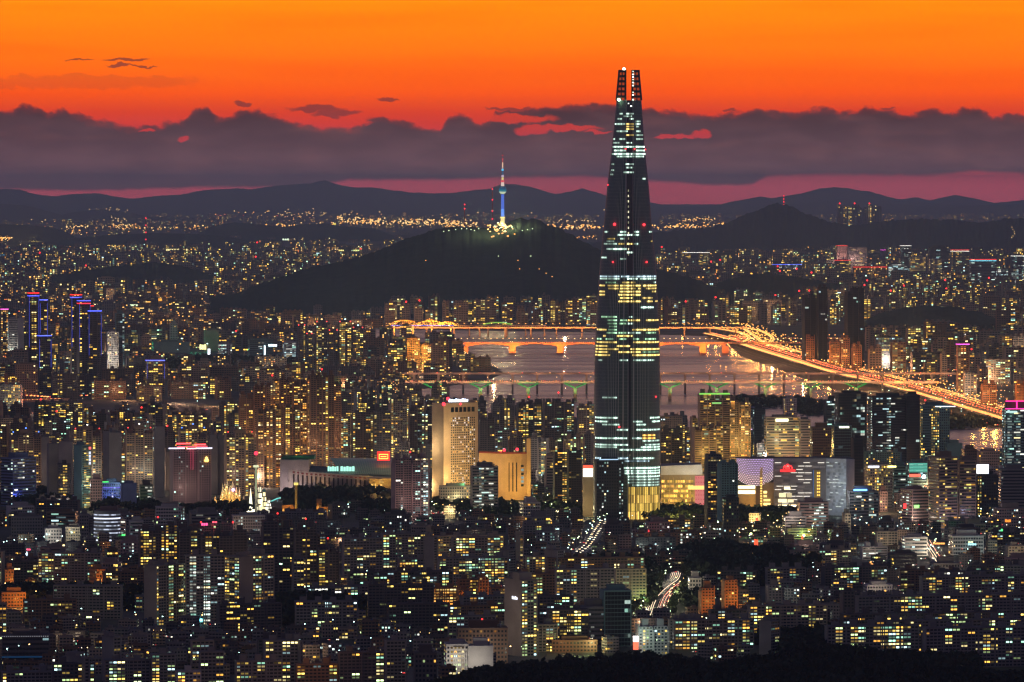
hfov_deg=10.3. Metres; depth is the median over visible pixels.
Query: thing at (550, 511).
house
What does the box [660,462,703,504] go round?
shopping mall
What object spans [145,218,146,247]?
radio mast
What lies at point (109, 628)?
house
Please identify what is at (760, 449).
apartment slab
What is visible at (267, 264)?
apartment slab
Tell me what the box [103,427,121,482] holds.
apartment tower
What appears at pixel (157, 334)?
apartment slab
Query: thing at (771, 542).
house
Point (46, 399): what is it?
elevated road
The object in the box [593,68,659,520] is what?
skyscraper
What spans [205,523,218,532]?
house
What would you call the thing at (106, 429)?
apartment tower
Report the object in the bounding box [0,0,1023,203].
sky
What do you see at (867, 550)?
apartment slab
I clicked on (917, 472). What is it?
office building
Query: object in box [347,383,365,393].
apartment tower
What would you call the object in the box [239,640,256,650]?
house
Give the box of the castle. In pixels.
[214,480,244,504]
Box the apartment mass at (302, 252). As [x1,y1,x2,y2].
[0,212,1023,556]
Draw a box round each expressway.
[702,333,1001,421]
[730,335,1001,416]
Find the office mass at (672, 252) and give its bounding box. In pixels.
[3,244,1022,333]
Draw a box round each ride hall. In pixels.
[282,505,294,510]
[317,499,321,508]
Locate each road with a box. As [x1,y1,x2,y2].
[23,398,68,401]
[730,345,813,371]
[733,330,1004,408]
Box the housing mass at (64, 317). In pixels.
[0,291,1023,673]
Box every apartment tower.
[0,306,8,357]
[0,400,2,417]
[0,423,8,456]
[3,402,15,417]
[10,418,30,438]
[10,428,40,487]
[11,402,30,417]
[16,277,28,287]
[25,258,43,264]
[27,290,38,363]
[33,399,47,429]
[35,252,44,259]
[37,333,51,393]
[38,266,57,278]
[39,297,47,336]
[41,434,48,486]
[44,432,61,442]
[45,410,63,435]
[47,438,58,494]
[51,349,56,370]
[56,415,70,440]
[58,405,77,426]
[59,438,78,495]
[66,425,80,438]
[67,261,78,268]
[69,256,82,265]
[70,291,81,372]
[73,424,101,477]
[77,297,90,374]
[82,422,97,429]
[86,407,100,424]
[88,307,101,380]
[91,409,107,429]
[93,425,111,450]
[98,255,114,265]
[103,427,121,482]
[104,419,122,429]
[110,408,124,428]
[112,402,129,410]
[120,407,134,428]
[124,423,152,492]
[126,254,138,262]
[130,283,148,292]
[130,369,145,389]
[130,407,152,432]
[135,414,155,431]
[138,516,177,569]
[140,400,165,425]
[153,423,164,496]
[163,400,175,411]
[163,406,173,422]
[165,425,174,450]
[165,447,170,489]
[169,443,211,503]
[171,410,192,413]
[178,247,192,255]
[178,423,206,450]
[178,522,222,562]
[183,407,205,413]
[188,326,198,343]
[203,244,213,251]
[208,430,223,494]
[210,417,222,433]
[211,407,218,422]
[214,376,230,399]
[219,398,238,434]
[219,522,247,555]
[224,428,254,495]
[230,338,238,352]
[231,330,241,346]
[234,358,247,366]
[238,391,252,436]
[241,270,255,279]
[242,332,252,352]
[252,332,263,337]
[253,383,264,441]
[255,248,264,258]
[256,405,281,487]
[259,240,270,244]
[261,513,294,593]
[265,374,279,408]
[266,364,283,371]
[272,244,280,254]
[277,250,293,254]
[279,263,297,271]
[280,374,292,455]
[284,404,299,454]
[292,379,306,454]
[294,323,306,332]
[295,518,316,589]
[297,322,305,360]
[306,331,311,370]
[306,376,309,454]
[309,369,334,466]
[315,319,327,374]
[317,538,339,585]
[328,327,337,365]
[335,380,340,466]
[338,319,351,365]
[341,391,351,415]
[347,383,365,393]
[351,409,373,457]
[352,325,363,358]
[354,388,359,411]
[357,242,367,248]
[358,387,375,405]
[358,401,378,411]
[373,407,390,457]
[376,381,392,410]
[381,389,401,410]
[382,365,399,375]
[382,395,401,412]
[384,299,396,324]
[389,394,409,457]
[391,451,428,520]
[395,438,409,457]
[402,301,410,323]
[402,385,421,395]
[408,403,431,457]
[410,294,421,313]
[410,390,423,405]
[414,303,422,324]
[416,299,423,319]
[419,439,431,470]
[425,309,434,323]
[425,400,432,412]
[428,293,438,314]
[430,295,437,320]
[431,336,448,374]
[431,381,449,397]
[442,300,448,324]
[442,336,451,371]
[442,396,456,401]
[449,307,453,321]
[457,586,468,600]
[473,396,485,405]
[477,573,488,594]
[478,408,486,418]
[478,413,494,461]
[489,296,498,320]
[491,400,514,429]
[495,395,514,405]
[501,301,512,324]
[508,431,522,451]
[515,302,525,321]
[516,306,527,324]
[516,396,541,451]
[529,300,538,320]
[529,432,548,477]
[533,304,542,324]
[538,292,549,307]
[543,303,549,321]
[543,392,573,448]
[550,299,560,324]
[553,449,566,501]
[556,300,564,320]
[563,433,584,463]
[566,448,581,503]
[571,430,593,463]
[577,401,593,436]
[586,294,596,307]
[586,303,596,325]
[660,427,682,471]
[661,296,669,321]
[665,304,678,325]
[668,411,687,427]
[672,300,681,321]
[680,427,689,462]
[682,301,688,324]
[685,298,697,320]
[690,415,697,462]
[692,421,723,471]
[695,307,708,325]
[698,389,729,461]
[698,580,714,614]
[704,451,721,526]
[707,261,715,270]
[714,301,725,323]
[717,289,728,302]
[717,459,737,521]
[719,260,735,268]
[721,575,737,607]
[722,295,728,307]
[726,302,737,320]
[730,396,738,461]
[736,272,752,277]
[739,397,750,456]
[754,290,764,300]
[758,249,769,257]
[759,302,766,324]
[765,291,773,299]
[766,579,782,603]
[771,301,780,324]
[786,299,795,325]
[802,290,816,359]
[805,272,815,279]
[806,334,814,359]
[816,284,827,362]
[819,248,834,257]
[829,339,839,365]
[830,298,840,320]
[830,303,838,324]
[837,203,841,223]
[839,587,854,618]
[840,335,849,367]
[842,205,846,224]
[844,286,863,365]
[847,206,851,225]
[849,281,857,290]
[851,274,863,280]
[851,341,861,369]
[852,202,856,224]
[853,278,861,285]
[857,205,861,224]
[862,207,866,224]
[862,284,868,298]
[863,280,871,294]
[864,297,870,320]
[867,202,871,223]
[868,344,881,370]
[869,291,880,297]
[869,327,883,348]
[872,205,876,222]
[875,304,885,314]
[877,206,881,221]
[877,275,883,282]
[885,290,896,310]
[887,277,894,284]
[888,325,900,336]
[891,299,899,310]
[893,284,899,297]
[895,288,903,301]
[899,285,907,297]
[903,283,909,294]
[903,295,914,306]
[904,298,913,307]
[906,342,912,361]
[908,279,912,294]
[912,275,921,288]
[913,336,922,351]
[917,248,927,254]
[918,292,926,305]
[919,278,927,288]
[922,285,932,292]
[922,337,933,351]
[923,358,937,385]
[924,319,934,339]
[931,337,947,353]
[933,294,941,305]
[936,285,942,296]
[940,288,951,300]
[940,351,946,383]
[942,283,951,292]
[946,298,953,305]
[946,341,954,370]
[956,342,969,391]
[957,337,971,352]
[959,298,969,308]
[963,331,973,352]
[963,370,976,396]
[964,279,971,288]
[969,348,980,370]
[973,283,981,294]
[977,331,980,352]
[977,364,987,387]
[980,342,990,364]
[981,337,990,346]
[981,380,996,406]
[986,277,991,291]
[986,341,999,358]
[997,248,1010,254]
[999,342,1006,358]
[1001,279,1007,297]
[1004,300,1014,306]
[1005,281,1012,290]
[1013,333,1023,346]
[1013,367,1023,395]
[1014,324,1023,333]
[1015,380,1023,400]
[1016,356,1023,369]
[1019,296,1023,306]
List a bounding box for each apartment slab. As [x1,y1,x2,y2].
[0,285,13,295]
[0,356,23,363]
[0,361,14,375]
[0,373,16,383]
[0,382,22,408]
[0,415,30,451]
[0,538,24,557]
[0,548,4,585]
[0,596,6,631]
[1,663,51,681]
[5,269,25,277]
[5,299,19,309]
[5,556,37,583]
[12,348,27,361]
[13,257,31,265]
[14,286,30,293]
[22,553,37,559]
[23,265,36,271]
[23,593,76,624]
[36,496,80,518]
[38,262,57,270]
[38,546,102,583]
[39,399,83,426]
[41,293,56,299]
[46,250,61,259]
[48,313,59,323]
[49,257,67,264]
[51,370,79,401]
[52,657,94,681]
[53,578,123,618]
[54,335,69,350]
[55,303,69,312]
[56,359,70,372]
[58,326,69,337]
[65,651,89,681]
[66,249,78,259]
[73,442,90,507]
[74,287,85,295]
[80,372,97,396]
[82,260,98,268]
[90,280,105,293]
[91,378,125,398]
[99,284,113,295]
[101,632,121,680]
[102,300,115,313]
[102,352,122,368]
[102,366,124,380]
[102,565,143,584]
[103,319,126,328]
[103,652,149,681]
[116,276,129,290]
[122,305,137,313]
[125,317,142,326]
[125,327,142,335]
[125,333,139,348]
[126,356,148,367]
[129,244,142,251]
[129,311,144,318]
[129,348,158,356]
[131,323,150,333]
[132,278,151,289]
[136,383,161,400]
[137,296,157,305]
[141,300,154,310]
[143,559,184,625]
[145,311,163,324]
[148,327,164,345]
[150,646,175,681]
[152,316,172,326]
[153,279,172,291]
[164,288,182,298]
[167,325,188,335]
[167,373,190,395]
[167,410,209,445]
[168,307,185,313]
[169,300,189,309]
[171,378,205,398]
[175,665,200,681]
[176,283,194,293]
[177,255,193,264]
[178,363,207,389]
[179,313,196,324]
[184,548,224,624]
[187,295,202,303]
[187,303,205,313]
[188,307,205,316]
[189,324,207,338]
[190,635,213,664]
[193,315,212,327]
[198,256,214,263]
[198,643,223,681]
[208,267,225,272]
[208,373,227,393]
[209,364,237,375]
[211,321,235,330]
[213,284,232,293]
[215,596,281,631]
[218,329,239,340]
[219,264,235,272]
[219,306,238,317]
[221,373,251,390]
[223,315,245,322]
[225,274,244,280]
[225,552,253,602]
[226,243,237,250]
[228,308,246,318]
[228,410,238,430]
[230,255,246,261]
[234,652,282,681]
[237,251,249,261]
[238,360,261,374]
[238,379,256,397]
[242,365,269,380]
[244,548,274,601]
[247,309,258,318]
[247,317,268,331]
[251,273,263,281]
[254,266,272,272]
[254,353,286,367]
[256,369,291,385]
[256,630,288,658]
[257,262,275,269]
[258,310,269,317]
[259,336,281,351]
[263,632,296,681]
[268,323,283,333]
[268,332,291,348]
[270,255,287,261]
[278,313,293,327]
[280,506,327,518]
[283,309,302,320]
[284,363,307,383]
[288,514,343,532]
[290,331,306,351]
[290,359,308,370]
[291,551,303,590]
[292,632,302,662]
[294,594,357,632]
[294,655,337,681]
[305,581,341,593]
[322,363,340,375]
[322,373,356,393]
[325,314,341,323]
[337,645,384,681]
[338,363,370,375]
[341,414,350,457]
[341,533,382,575]
[341,579,369,595]
[345,378,366,390]
[347,564,452,586]
[349,356,381,376]
[351,310,364,319]
[351,387,373,411]
[353,369,375,380]
[361,317,382,327]
[364,328,375,337]
[364,335,383,356]
[367,376,402,393]
[367,577,433,620]
[368,243,381,250]
[370,306,383,320]
[370,355,392,369]
[371,571,393,582]
[380,326,392,341]
[380,527,424,570]
[382,371,406,389]
[384,635,405,681]
[386,345,404,361]
[387,598,447,632]
[388,359,416,380]
[391,294,405,304]
[392,335,408,346]
[392,529,503,556]
[396,304,401,321]
[396,552,423,569]
[409,571,437,586]
[424,361,444,380]
[424,530,437,569]
[425,330,448,342]
[434,580,456,604]
[436,550,507,586]
[444,523,492,533]
[447,598,503,623]
[447,608,495,638]
[450,531,500,556]
[454,300,467,324]
[456,574,479,594]
[458,352,474,366]
[458,589,503,603]
[464,299,473,321]
[470,354,490,370]
[473,297,495,324]
[489,583,503,594]
[492,617,557,651]
[495,426,516,451]
[499,546,515,576]
[504,296,515,316]
[504,571,537,656]
[515,529,523,561]
[520,296,532,315]
[521,567,554,594]
[522,519,562,541]
[524,549,543,572]
[525,436,557,454]
[538,590,573,622]
[544,545,563,571]
[545,604,588,637]
[546,551,643,571]
[554,562,614,604]
[565,299,578,324]
[571,297,585,320]
[615,563,645,607]
[633,531,675,554]
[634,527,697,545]
[641,550,684,568]
[645,513,690,531]
[660,413,681,427]
[660,425,684,462]
[667,613,694,646]
[671,611,753,649]
[683,258,695,266]
[707,601,811,617]
[711,271,731,280]
[717,564,756,582]
[722,250,737,261]
[723,263,737,272]
[730,304,751,324]
[733,289,747,303]
[735,295,752,305]
[741,255,754,265]
[742,249,755,255]
[742,300,759,320]
[746,597,827,633]
[757,439,763,456]
[758,613,779,654]
[759,257,770,265]
[763,298,780,320]
[764,561,805,588]
[776,297,795,317]
[785,522,816,538]
[789,543,851,565]
[792,300,801,321]
[797,269,814,277]
[801,246,813,251]
[801,253,818,263]
[802,286,817,293]
[820,559,887,587]
[824,617,918,651]
[827,288,844,300]
[839,606,1004,624]
[840,292,843,316]
[855,587,1023,624]
[860,542,887,558]
[864,448,901,463]
[865,325,886,350]
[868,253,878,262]
[870,296,882,316]
[873,283,892,294]
[874,334,904,366]
[874,525,897,545]
[875,611,1021,651]
[890,340,905,370]
[894,490,900,511]
[900,563,953,590]
[906,325,923,344]
[910,350,940,371]
[918,570,1023,593]
[922,619,1023,666]
[927,331,953,344]
[931,321,959,331]
[933,565,993,574]
[935,271,952,279]
[944,514,1001,531]
[946,325,968,350]
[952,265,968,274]
[955,288,971,297]
[959,330,976,356]
[967,558,1018,571]
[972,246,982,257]
[972,294,991,311]
[981,329,1008,342]
[982,295,1000,317]
[986,356,1010,384]
[987,526,1023,546]
[989,465,1003,472]
[996,275,1011,294]
[996,306,1015,331]
[997,333,1023,346]
[1000,559,1023,573]
[1001,296,1018,307]
[1004,345,1023,370]
[1004,542,1023,556]
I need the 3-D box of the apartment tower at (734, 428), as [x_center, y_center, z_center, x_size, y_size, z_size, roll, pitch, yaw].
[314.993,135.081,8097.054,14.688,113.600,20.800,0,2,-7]
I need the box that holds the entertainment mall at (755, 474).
[736,457,773,506]
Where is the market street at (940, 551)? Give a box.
[927,540,945,561]
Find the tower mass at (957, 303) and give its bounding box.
[0,242,1023,477]
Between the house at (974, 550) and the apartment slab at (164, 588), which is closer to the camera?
the apartment slab at (164, 588)
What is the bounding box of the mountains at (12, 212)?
[0,204,220,223]
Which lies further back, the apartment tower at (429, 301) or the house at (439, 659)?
the apartment tower at (429, 301)
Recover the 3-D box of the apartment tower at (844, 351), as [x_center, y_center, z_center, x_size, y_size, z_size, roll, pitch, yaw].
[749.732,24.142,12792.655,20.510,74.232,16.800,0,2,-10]
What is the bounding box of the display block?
[582,464,592,516]
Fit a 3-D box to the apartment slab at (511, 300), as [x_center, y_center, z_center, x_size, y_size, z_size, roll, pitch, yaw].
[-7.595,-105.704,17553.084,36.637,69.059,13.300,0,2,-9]
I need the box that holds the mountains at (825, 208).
[710,201,1023,215]
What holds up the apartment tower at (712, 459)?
on the ground
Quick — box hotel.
[432,397,477,497]
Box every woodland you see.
[0,485,257,514]
[0,580,143,608]
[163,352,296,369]
[275,589,366,627]
[277,483,390,513]
[429,642,1023,681]
[434,496,796,522]
[573,550,703,607]
[674,536,822,585]
[730,393,997,428]
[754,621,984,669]
[864,323,995,330]
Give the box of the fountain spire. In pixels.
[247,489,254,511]
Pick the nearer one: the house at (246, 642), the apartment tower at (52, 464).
the house at (246, 642)
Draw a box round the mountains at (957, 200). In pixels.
[901,195,1023,204]
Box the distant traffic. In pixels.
[26,328,1003,596]
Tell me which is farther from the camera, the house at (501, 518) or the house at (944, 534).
the house at (501, 518)
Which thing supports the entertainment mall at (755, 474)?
on the ground
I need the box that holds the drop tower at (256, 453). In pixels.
[253,451,258,511]
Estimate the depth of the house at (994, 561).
6040.55 m
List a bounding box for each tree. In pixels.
[631,604,638,614]
[665,601,674,607]
[669,596,677,600]
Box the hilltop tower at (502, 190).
[499,152,505,224]
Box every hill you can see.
[0,224,75,244]
[9,233,271,248]
[51,262,212,290]
[198,222,409,240]
[209,217,716,317]
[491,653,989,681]
[586,203,1023,256]
[717,272,840,307]
[864,305,995,331]
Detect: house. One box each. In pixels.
[0,514,6,526]
[2,658,19,670]
[5,553,20,560]
[6,622,24,633]
[7,500,19,504]
[7,535,17,542]
[7,609,20,623]
[8,511,17,525]
[11,626,32,633]
[18,532,33,542]
[20,658,42,669]
[23,541,33,552]
[25,577,37,581]
[29,620,45,629]
[32,663,51,669]
[37,539,48,554]
[39,628,48,632]
[42,613,57,631]
[42,651,63,664]
[44,632,55,651]
[50,624,62,632]
[50,631,66,645]
[51,541,64,545]
[58,614,77,631]
[58,633,72,652]
[59,351,69,355]
[61,644,78,655]
[65,540,82,551]
[65,650,84,655]
[67,628,87,645]
[74,635,90,651]
[76,545,86,551]
[80,612,100,628]
[83,295,91,298]
[83,535,95,542]
[84,541,97,549]
[85,620,100,636]
[87,646,101,656]
[88,545,101,551]
[89,515,93,526]
[90,630,106,645]
[90,655,101,674]
[94,636,101,647]
[98,531,108,545]
[99,540,110,555]
[104,546,117,559]
[105,625,114,631]
[111,534,125,546]
[114,625,129,635]
[114,634,127,641]
[115,538,124,553]
[118,617,138,626]
[119,552,134,567]
[122,642,128,657]
[122,650,143,657]
[128,626,142,632]
[128,633,146,650]
[129,509,141,517]
[129,564,137,569]
[130,631,150,646]
[131,641,147,657]
[135,593,143,610]
[141,508,154,520]
[141,517,153,527]
[142,617,153,631]
[145,624,162,637]
[145,647,158,658]
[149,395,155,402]
[152,627,164,644]
[163,352,174,357]
[166,621,179,636]
[166,640,185,648]
[167,646,186,661]
[168,629,188,646]
[169,636,185,640]
[174,519,187,528]
[176,659,187,669]
[178,614,199,630]
[179,336,187,341]
[182,625,201,638]
[184,526,199,531]
[189,523,203,533]
[191,341,203,347]
[191,663,198,668]
[192,628,208,638]
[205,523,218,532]
[205,636,221,649]
[206,620,220,630]
[209,629,228,640]
[218,509,225,519]
[220,521,230,531]
[220,640,237,655]
[224,620,237,637]
[224,654,238,674]
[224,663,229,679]
[225,648,240,655]
[229,508,242,515]
[231,631,248,641]
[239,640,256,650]
[241,622,259,639]
[241,644,256,653]
[245,648,256,658]
[247,530,259,539]
[251,534,260,546]
[252,628,263,641]
[258,509,268,518]
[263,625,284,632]
[266,625,280,636]
[269,507,282,518]
[286,624,303,634]
[300,633,312,643]
[302,631,318,642]
[303,642,319,658]
[306,624,319,632]
[317,533,325,546]
[318,638,329,652]
[319,529,334,539]
[321,620,333,637]
[322,640,341,656]
[327,535,341,547]
[327,654,336,662]
[337,525,347,536]
[338,625,356,638]
[340,574,347,585]
[342,644,359,650]
[348,499,362,512]
[348,527,362,534]
[354,635,369,650]
[355,507,367,519]
[358,608,365,624]
[359,519,369,528]
[359,618,378,637]
[363,525,379,536]
[369,508,379,520]
[371,516,383,522]
[371,521,383,527]
[371,635,386,649]
[372,617,382,631]
[380,527,394,532]
[381,620,394,637]
[393,629,409,646]
[396,622,410,637]
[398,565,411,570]
[406,649,412,666]
[411,626,425,644]
[413,636,432,649]
[416,515,429,520]
[416,519,429,524]
[426,633,444,646]
[430,624,443,634]
[432,513,444,527]
[432,526,442,534]
[435,636,453,650]
[437,645,443,658]
[437,652,441,666]
[438,664,455,677]
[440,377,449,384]
[444,504,455,518]
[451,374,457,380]
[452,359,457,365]
[458,509,468,520]
[458,522,473,527]
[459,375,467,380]
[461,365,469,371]
[463,515,477,524]
[472,508,482,516]
[475,520,490,527]
[478,512,493,525]
[493,521,505,532]
[495,515,508,526]
[505,543,514,548]
[508,520,519,533]
[508,532,514,543]
[510,527,518,533]
[512,514,524,525]
[516,561,524,570]
[524,544,532,554]
[524,548,528,560]
[525,533,535,546]
[531,549,543,554]
[532,482,543,494]
[535,541,546,550]
[544,507,555,520]
[546,485,552,494]
[549,540,559,548]
[556,508,568,519]
[557,517,569,527]
[561,531,570,545]
[569,506,579,520]
[570,527,581,538]
[572,516,583,527]
[592,542,604,554]
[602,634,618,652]
[605,534,616,540]
[605,539,616,553]
[614,549,627,555]
[617,516,629,522]
[619,521,629,533]
[619,533,630,548]
[630,527,644,540]
[631,546,641,553]
[631,616,639,631]
[632,521,643,528]
[636,608,649,617]
[641,615,656,625]
[644,544,655,554]
[653,606,670,617]
[658,549,674,554]
[663,616,667,625]
[676,548,691,554]
[685,605,697,613]
[693,513,704,527]
[694,529,702,539]
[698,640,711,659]
[702,574,715,586]
[705,529,718,540]
[708,520,721,534]
[711,582,720,597]
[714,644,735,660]
[737,580,745,588]
[737,642,749,656]
[738,587,748,602]
[739,521,751,534]
[739,602,748,607]
[745,582,759,594]
[747,594,760,603]
[749,511,760,521]
[750,534,762,545]
[753,520,769,533]
[763,540,775,544]
[764,536,779,543]
[768,526,779,537]
[778,579,793,596]
[780,533,793,547]
[784,585,799,602]
[787,544,803,549]
[794,580,811,596]
[799,597,815,601]
[802,591,817,599]
[806,566,816,581]
[813,534,826,547]
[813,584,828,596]
[814,561,821,575]
[818,572,820,583]
[819,586,832,596]
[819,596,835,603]
[824,521,833,533]
[826,601,839,618]
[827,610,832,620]
[828,527,843,539]
[831,578,846,591]
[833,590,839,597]
[837,522,848,533]
[844,535,854,542]
[848,541,856,554]
[851,524,863,534]
[857,534,868,545]
[859,541,870,554]
[860,525,876,539]
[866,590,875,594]
[867,522,876,525]
[871,553,885,564]
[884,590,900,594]
[887,544,898,551]
[888,566,900,581]
[894,528,908,539]
[902,520,915,532]
[917,519,928,533]
[931,521,940,532]
[941,528,948,540]
[958,552,973,567]
[966,546,979,560]
[981,552,994,562]
[985,538,996,553]
[990,554,1006,559]
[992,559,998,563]
[999,543,1009,553]
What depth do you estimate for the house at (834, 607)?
5437.66 m
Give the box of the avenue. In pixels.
[638,573,683,614]
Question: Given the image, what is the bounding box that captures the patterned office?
[772,457,854,515]
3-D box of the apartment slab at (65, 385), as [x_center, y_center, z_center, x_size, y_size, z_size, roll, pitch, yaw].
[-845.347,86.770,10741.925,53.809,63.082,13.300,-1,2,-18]
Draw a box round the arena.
[280,452,391,498]
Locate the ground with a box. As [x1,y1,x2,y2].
[0,204,1023,681]
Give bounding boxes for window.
[451,407,474,411]
[662,480,692,482]
[662,485,692,486]
[662,490,692,491]
[662,495,692,496]
[662,499,692,501]
[778,487,795,506]
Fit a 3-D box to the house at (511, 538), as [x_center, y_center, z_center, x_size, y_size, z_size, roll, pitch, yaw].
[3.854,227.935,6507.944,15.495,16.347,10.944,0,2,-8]
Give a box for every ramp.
[689,328,751,346]
[729,338,839,340]
[740,328,775,341]
[741,329,801,353]
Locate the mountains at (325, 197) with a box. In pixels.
[0,180,977,213]
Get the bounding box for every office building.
[0,255,7,260]
[0,279,11,286]
[0,294,10,305]
[1,452,35,505]
[1,587,25,606]
[1,630,49,660]
[4,563,13,584]
[6,501,33,518]
[7,265,16,269]
[7,317,17,351]
[11,297,22,306]
[11,513,42,536]
[14,362,37,398]
[18,316,23,349]
[31,274,41,282]
[33,278,48,293]
[40,543,67,551]
[44,525,61,543]
[45,245,57,250]
[46,508,78,525]
[48,285,56,293]
[48,303,53,312]
[50,282,73,294]
[51,341,57,352]
[55,322,59,335]
[57,255,68,260]
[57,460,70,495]
[59,288,66,299]
[59,321,66,326]
[61,353,69,360]
[65,523,79,541]
[75,280,87,293]
[79,509,88,538]
[81,253,94,260]
[83,245,93,250]
[89,564,105,583]
[90,474,102,506]
[97,276,114,284]
[102,448,124,482]
[102,478,120,499]
[103,557,121,570]
[106,288,115,298]
[106,330,118,368]
[109,282,127,292]
[112,253,124,263]
[113,294,121,303]
[114,376,133,396]
[115,310,124,366]
[116,244,125,249]
[117,260,127,263]
[118,251,134,259]
[118,508,133,525]
[120,480,136,503]
[120,515,125,534]
[120,535,137,553]
[125,295,135,301]
[129,516,143,534]
[136,305,144,312]
[136,319,146,324]
[138,291,144,297]
[139,480,152,499]
[140,334,151,349]
[141,248,151,251]
[145,288,156,297]
[145,356,164,393]
[147,244,158,253]
[147,293,157,297]
[148,306,156,312]
[152,339,189,352]
[155,503,180,526]
[157,324,168,328]
[158,292,167,302]
[162,502,184,519]
[163,327,168,338]
[165,362,167,379]
[169,321,177,338]
[176,317,186,326]
[181,354,194,365]
[182,286,188,295]
[188,246,196,251]
[189,507,221,526]
[192,251,203,255]
[195,279,211,290]
[197,265,216,271]
[198,286,203,295]
[198,358,210,365]
[202,241,210,247]
[203,328,218,350]
[205,271,218,276]
[211,313,219,319]
[213,276,223,282]
[213,354,230,364]
[214,324,222,330]
[218,342,231,354]
[221,248,228,253]
[225,241,238,249]
[232,259,246,266]
[232,512,264,534]
[235,280,255,293]
[239,242,247,249]
[241,319,248,334]
[247,261,265,267]
[248,338,276,355]
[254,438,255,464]
[258,279,272,284]
[263,273,274,278]
[263,304,274,316]
[265,326,273,336]
[266,366,281,371]
[267,275,281,279]
[272,241,282,246]
[274,259,282,264]
[279,330,290,333]
[283,341,295,356]
[290,241,300,246]
[300,257,312,262]
[303,371,315,379]
[306,315,320,324]
[306,318,314,325]
[308,260,318,267]
[312,239,323,248]
[313,304,321,317]
[319,252,335,262]
[324,246,338,252]
[328,501,349,518]
[336,251,346,256]
[350,319,361,325]
[365,324,372,329]
[367,345,376,358]
[379,328,388,347]
[384,510,411,532]
[385,508,409,512]
[400,324,411,335]
[405,336,419,371]
[409,369,419,384]
[411,522,431,532]
[413,644,436,681]
[420,343,430,371]
[429,330,438,343]
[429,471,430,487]
[439,483,469,501]
[440,331,454,340]
[444,638,468,673]
[452,344,463,359]
[457,618,507,662]
[468,637,492,667]
[470,460,498,514]
[519,496,540,515]
[525,511,552,523]
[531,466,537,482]
[537,526,559,544]
[544,453,552,486]
[551,635,596,651]
[580,598,603,645]
[594,457,623,520]
[599,584,631,645]
[601,518,622,541]
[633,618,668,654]
[645,517,669,531]
[655,254,667,263]
[666,257,681,264]
[666,262,677,265]
[669,268,679,271]
[678,246,688,250]
[679,263,688,268]
[682,251,709,265]
[686,266,694,271]
[688,571,701,589]
[689,275,703,280]
[696,273,710,278]
[708,253,731,266]
[722,494,738,542]
[748,267,760,273]
[750,405,753,451]
[752,404,765,451]
[753,441,761,456]
[763,268,778,274]
[764,414,799,456]
[772,253,781,263]
[772,263,801,269]
[779,268,793,275]
[782,511,805,527]
[783,255,790,262]
[783,396,796,415]
[790,272,802,277]
[791,540,818,548]
[793,249,800,256]
[797,497,828,526]
[798,251,812,262]
[799,417,810,456]
[802,263,839,275]
[810,422,830,456]
[820,540,850,548]
[823,395,833,426]
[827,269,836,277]
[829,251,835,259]
[831,423,851,456]
[834,259,850,272]
[834,390,866,450]
[836,244,846,259]
[842,509,850,529]
[846,485,878,516]
[847,247,866,268]
[851,435,863,484]
[853,266,886,279]
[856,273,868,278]
[863,580,892,591]
[864,461,895,508]
[867,392,905,461]
[868,459,877,463]
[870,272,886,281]
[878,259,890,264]
[878,486,887,511]
[878,515,893,530]
[880,249,885,258]
[887,262,903,277]
[890,549,916,568]
[891,269,906,277]
[892,461,907,506]
[895,278,899,283]
[900,244,910,270]
[900,486,928,526]
[901,533,927,555]
[903,391,919,462]
[906,459,927,487]
[909,256,925,271]
[909,271,930,278]
[920,399,954,458]
[922,455,934,459]
[928,246,948,270]
[929,258,941,273]
[929,451,957,528]
[930,556,959,569]
[944,440,962,458]
[948,529,983,554]
[949,524,980,534]
[950,248,968,271]
[958,456,975,519]
[959,518,985,538]
[961,444,976,463]
[970,257,996,287]
[976,463,998,517]
[977,448,999,467]
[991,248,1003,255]
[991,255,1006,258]
[992,502,1023,526]
[996,267,1023,283]
[998,464,1023,506]
[1001,258,1010,266]
[1002,401,1023,467]
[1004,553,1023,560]
[1011,254,1023,268]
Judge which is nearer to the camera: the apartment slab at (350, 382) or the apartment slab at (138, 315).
the apartment slab at (350, 382)
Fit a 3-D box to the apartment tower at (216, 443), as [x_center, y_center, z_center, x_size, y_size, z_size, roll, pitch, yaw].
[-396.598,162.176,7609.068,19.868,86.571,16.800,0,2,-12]
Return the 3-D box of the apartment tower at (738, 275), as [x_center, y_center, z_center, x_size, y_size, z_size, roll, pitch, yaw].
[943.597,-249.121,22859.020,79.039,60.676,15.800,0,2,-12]
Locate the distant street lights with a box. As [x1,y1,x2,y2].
[0,207,1022,672]
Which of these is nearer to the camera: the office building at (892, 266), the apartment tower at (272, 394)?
the apartment tower at (272, 394)
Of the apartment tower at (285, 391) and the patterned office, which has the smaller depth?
the patterned office
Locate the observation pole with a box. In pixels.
[294,483,297,508]
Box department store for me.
[479,438,530,499]
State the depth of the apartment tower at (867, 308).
17025.58 m
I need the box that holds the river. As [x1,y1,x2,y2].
[375,329,1001,450]
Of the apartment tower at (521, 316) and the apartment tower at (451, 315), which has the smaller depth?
the apartment tower at (521, 316)
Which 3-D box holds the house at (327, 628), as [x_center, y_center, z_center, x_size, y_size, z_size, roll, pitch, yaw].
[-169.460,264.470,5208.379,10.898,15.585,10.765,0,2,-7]
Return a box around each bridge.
[386,319,545,335]
[393,327,750,336]
[401,372,955,392]
[405,381,938,398]
[463,342,828,352]
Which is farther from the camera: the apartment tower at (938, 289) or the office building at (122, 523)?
the apartment tower at (938, 289)
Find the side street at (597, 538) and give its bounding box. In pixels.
[571,521,605,553]
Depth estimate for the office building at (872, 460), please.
7928.89 m
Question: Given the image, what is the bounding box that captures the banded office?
[94,506,119,543]

